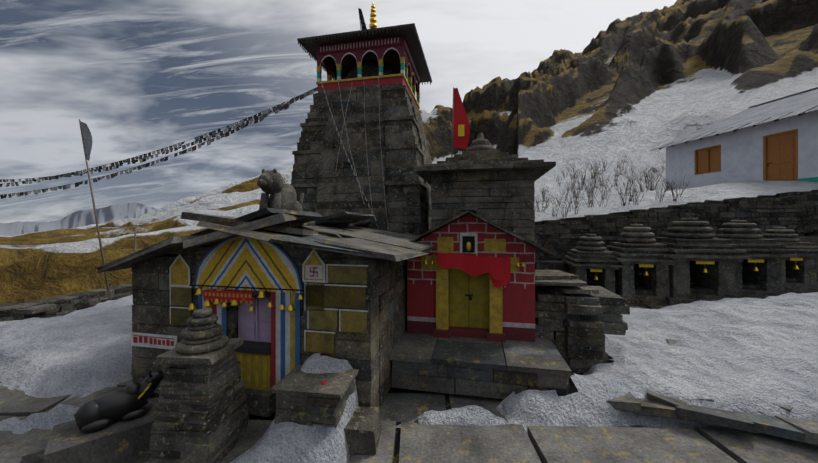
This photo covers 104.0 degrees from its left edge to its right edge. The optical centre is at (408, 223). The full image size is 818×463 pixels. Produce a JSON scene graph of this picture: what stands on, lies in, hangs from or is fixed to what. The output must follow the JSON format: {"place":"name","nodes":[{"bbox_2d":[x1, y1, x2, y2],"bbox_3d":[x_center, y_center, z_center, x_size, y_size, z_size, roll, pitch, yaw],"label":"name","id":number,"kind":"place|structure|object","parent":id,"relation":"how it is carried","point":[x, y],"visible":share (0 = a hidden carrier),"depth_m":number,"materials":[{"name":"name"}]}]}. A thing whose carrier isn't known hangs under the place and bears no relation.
{"place":"outdoors","nodes":[
{"label":"outdoors","id":0,"kind":"place"},
{"bbox_2d":[0,283,132,321],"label":"low stone wall","id":1,"kind":"structure","parent":0,"point":[63,305],"depth_m":9.61,"materials":[{"name":"grey stone"}]},
{"bbox_2d":[0,0,676,222],"label":"sky","id":2,"kind":"structure","parent":0,"point":[143,76],"materials":[{"name":"grey"}]},
{"bbox_2d":[0,0,817,303],"bbox_3d":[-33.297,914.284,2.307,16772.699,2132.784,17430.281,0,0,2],"label":"ground","id":3,"kind":"structure","parent":0,"point":[638,87],"depth_m":31.23,"materials":[{"name":"white snow"}]},
{"bbox_2d":[0,77,388,299],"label":"prayer flag strings","id":4,"kind":"object","parent":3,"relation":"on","point":[86,135],"visible":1,"depth_m":11.49,"materials":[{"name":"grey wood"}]},
{"bbox_2d":[0,355,817,462],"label":"yard paving slabs","id":5,"kind":"structure","parent":3,"relation":"on","point":[408,441],"depth_m":4.16,"materials":[{"name":"grey stone"}]},
{"bbox_2d":[20,397,157,462],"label":"statue plinth","id":6,"kind":"structure","parent":5,"relation":"on","point":[118,441],"depth_m":3.80,"materials":[{"name":"stone"}]},
{"bbox_2d":[74,366,163,432],"bbox_3d":[-3.665,2.217,4.108,0.897,0.560,0.414,0,0,-40],"label":"nandi bull statue","id":7,"kind":"object","parent":6,"relation":"on","point":[128,402],"visible":0.94,"depth_m":3.99,"materials":[{"name":"black stone"}]},
{"bbox_2d":[149,308,248,462],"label":"stone stupa shrine","id":8,"kind":"object","parent":5,"relation":"on","point":[201,414],"visible":1,"depth_m":3.76,"materials":[{"name":"grey stone"}]},
{"bbox_2d":[131,240,406,416],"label":"stone building walls","id":9,"kind":"structure","parent":5,"relation":"on","point":[367,354],"depth_m":5.13,"materials":[{"name":"grey stone"}]},
{"bbox_2d":[198,237,297,292],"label":"painted arch","id":10,"kind":"structure","parent":9,"relation":"attached to","point":[245,262],"depth_m":4.90,"materials":[{"name":"paint"}]},
{"bbox_2d":[131,235,367,390],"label":"decorations","id":11,"kind":"object","parent":9,"relation":"attached to","point":[267,352],"visible":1,"depth_m":4.79},
{"bbox_2d":[96,208,435,272],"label":"slate roof","id":12,"kind":"structure","parent":9,"relation":"on","point":[343,232],"depth_m":4.86,"materials":[{"name":"grey stone"}]},
{"bbox_2d":[257,168,306,226],"bbox_3d":[-2.350,-0.452,5.817,0.635,1.011,1.130,0,0,12],"label":"roof lion statue","id":13,"kind":"object","parent":12,"relation":"on","point":[278,190],"visible":0.69,"depth_m":5.54,"materials":[{"name":"stone"}]},
{"bbox_2d":[270,365,381,453],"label":"stone blocks","id":14,"kind":"structure","parent":5,"relation":"on","point":[307,399],"depth_m":3.91,"materials":[{"name":"grey stone"}]},
{"bbox_2d":[290,83,431,234],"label":"temple tower","id":15,"kind":"structure","parent":5,"relation":"on","point":[403,147],"depth_m":10.04,"materials":[{"name":"grey stone"}]},
{"bbox_2d":[297,2,431,110],"bbox_3d":[-1.354,-6.626,12.060,3.950,4.198,3.950,0,0,12],"label":"tower canopy","id":16,"kind":"object","parent":15,"relation":"on","point":[388,55],"visible":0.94,"depth_m":10.77,"materials":[{"name":"red wood"}]},
{"bbox_2d":[0,283,817,462],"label":"yard snow","id":17,"kind":"structure","parent":5,"relation":"on","point":[753,355],"depth_m":5.54,"materials":[{"name":"white snow"}]},
{"bbox_2d":[103,295,817,445],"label":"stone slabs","id":18,"kind":"structure","parent":5,"relation":"on","point":[795,429],"depth_m":4.36,"materials":[{"name":"stone"}]},
{"bbox_2d":[389,329,571,398],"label":"stone platform","id":19,"kind":"structure","parent":5,"relation":"on","point":[478,367],"depth_m":5.33,"materials":[{"name":"grey stone"}]},
{"bbox_2d":[407,214,534,342],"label":"shrine facade","id":20,"kind":"structure","parent":19,"relation":"on","point":[492,282],"depth_m":6.30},
{"bbox_2d":[409,207,556,256],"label":"gable roof","id":21,"kind":"structure","parent":20,"relation":"on","point":[472,211],"depth_m":6.04,"materials":[{"name":"grey stone"}]},
{"bbox_2d":[413,132,555,242],"bbox_3d":[2.034,0.107,9.110,3.214,5.430,3.561,0,0,12],"label":"stone shrine","id":22,"kind":"object","parent":5,"relation":"on","point":[493,184],"visible":0.48,"depth_m":7.73,"materials":[{"name":"grey stone"}]},
{"bbox_2d":[451,87,469,156],"bbox_3d":[1.344,-2.527,8.358,0.487,2.101,0.093,0,0,12],"label":"red flag","id":23,"kind":"object","parent":22,"relation":"on","point":[460,128],"visible":0.92,"depth_m":8.35,"materials":[{"name":"fabric"}]},
{"bbox_2d":[535,270,629,372],"bbox_3d":[3.321,1.935,6.927,2.076,1.774,1.959,0,0,12],"label":"stone pile","id":24,"kind":"object","parent":5,"relation":"on","point":[576,318],"visible":0.9,"depth_m":6.12,"materials":[{"name":"grey stone"}]},
{"bbox_2d":[532,191,817,283],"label":"stone retaining wall","id":25,"kind":"structure","parent":5,"relation":"on","point":[560,238],"depth_m":11.32,"materials":[{"name":"grey stone"}]},
{"bbox_2d":[534,152,688,217],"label":"bare shrubs","id":26,"kind":"object","parent":3,"relation":"on","point":[615,180],"visible":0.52,"depth_m":14.45,"materials":[{"name":"grey"}]},
{"bbox_2d":[628,293,800,308],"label":"shrine row plinth","id":27,"kind":"structure","parent":3,"relation":"on","point":[651,306],"depth_m":9.58,"materials":[{"name":"stone"}]},
{"bbox_2d":[562,234,622,292],"bbox_3d":[6.092,1.476,10.728,1.489,2.266,1.419,0,0,13],"label":"shrine","id":28,"kind":"object","parent":27,"relation":"on","point":[587,254],"visible":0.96,"depth_m":10.31,"materials":[{"name":"stone"}]},
{"bbox_2d":[590,269,601,279],"bbox_3d":[5.978,1.513,10.207,0.340,0.568,0.138,0,0,13],"label":"shrine bell","id":29,"kind":"object","parent":28,"relation":"attached to","point":[596,270],"visible":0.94,"depth_m":10.18,"materials":[{"name":"yellow metal"}]},
{"bbox_2d":[605,224,680,305],"bbox_3d":[7.449,1.256,10.441,1.686,2.507,1.598,0,0,13],"label":"shrine","id":30,"kind":"object","parent":27,"relation":"on","point":[634,247],"visible":0.96,"depth_m":9.97,"materials":[{"name":"grey stone"}]},
{"bbox_2d":[639,258,653,275],"bbox_3d":[7.315,1.317,9.857,0.389,0.568,0.137,0,0,13],"label":"shrine bell","id":31,"kind":"object","parent":30,"relation":"attached to","point":[646,265],"visible":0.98,"depth_m":9.84,"materials":[{"name":"yellow metal"}]},
{"bbox_2d":[653,218,751,304],"bbox_3d":[8.902,1.101,10.131,2.006,2.576,1.922,0,0,13],"label":"shrine","id":32,"kind":"object","parent":27,"relation":"on","point":[689,242],"visible":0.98,"depth_m":9.56,"materials":[{"name":"stone"}]},
{"bbox_2d":[696,261,714,272],"bbox_3d":[8.739,1.169,9.435,0.464,0.568,0.137,0,0,13],"label":"shrine bell","id":33,"kind":"object","parent":32,"relation":"attached to","point":[705,262],"visible":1,"depth_m":9.41,"materials":[{"name":"yellow metal"}]},
{"bbox_2d":[716,220,797,296],"bbox_3d":[10.220,1.056,9.881,1.692,2.346,1.616,0,0,12],"label":"shrine","id":34,"kind":"object","parent":27,"relation":"on","point":[766,278],"visible":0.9,"depth_m":9.38,"materials":[{"name":"stone"}]},
{"bbox_2d":[748,259,763,270],"bbox_3d":[10.083,1.101,9.296,0.389,0.568,0.138,0,0,12],"label":"shrine bell","id":35,"kind":"object","parent":34,"relation":"attached to","point":[755,268],"visible":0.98,"depth_m":9.28,"materials":[{"name":"gold metal"}]},
{"bbox_2d":[761,227,817,292],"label":"shrine","id":36,"kind":"object","parent":27,"relation":"on","point":[802,278],"visible":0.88,"depth_m":9.25,"materials":[{"name":"grey stone"}]},
{"bbox_2d":[790,257,802,269],"bbox_3d":[11.176,1.045,9.229,0.309,0.569,0.138,0,0,9],"label":"shrine bell","id":37,"kind":"object","parent":36,"relation":"attached to","point":[795,267],"visible":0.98,"depth_m":9.21,"materials":[{"name":"gold metal"}]},
{"bbox_2d":[659,105,817,189],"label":"hut walls","id":38,"kind":"structure","parent":3,"relation":"on","point":[784,149],"depth_m":14.19,"materials":[{"name":"white paint"}]},
{"bbox_2d":[650,87,817,150],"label":"roof","id":39,"kind":"structure","parent":38,"relation":"on","point":[800,102],"depth_m":16.07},
{"bbox_2d":[449,269,449,325],"bbox_3d":[1.359,1.352,7.173,2.380,1.730,1.100,0,0,12],"label":"red shrine interior","id":40,"kind":"object","parent":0,"point":[449,297],"visible":0.07,"depth_m":6.72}
]}

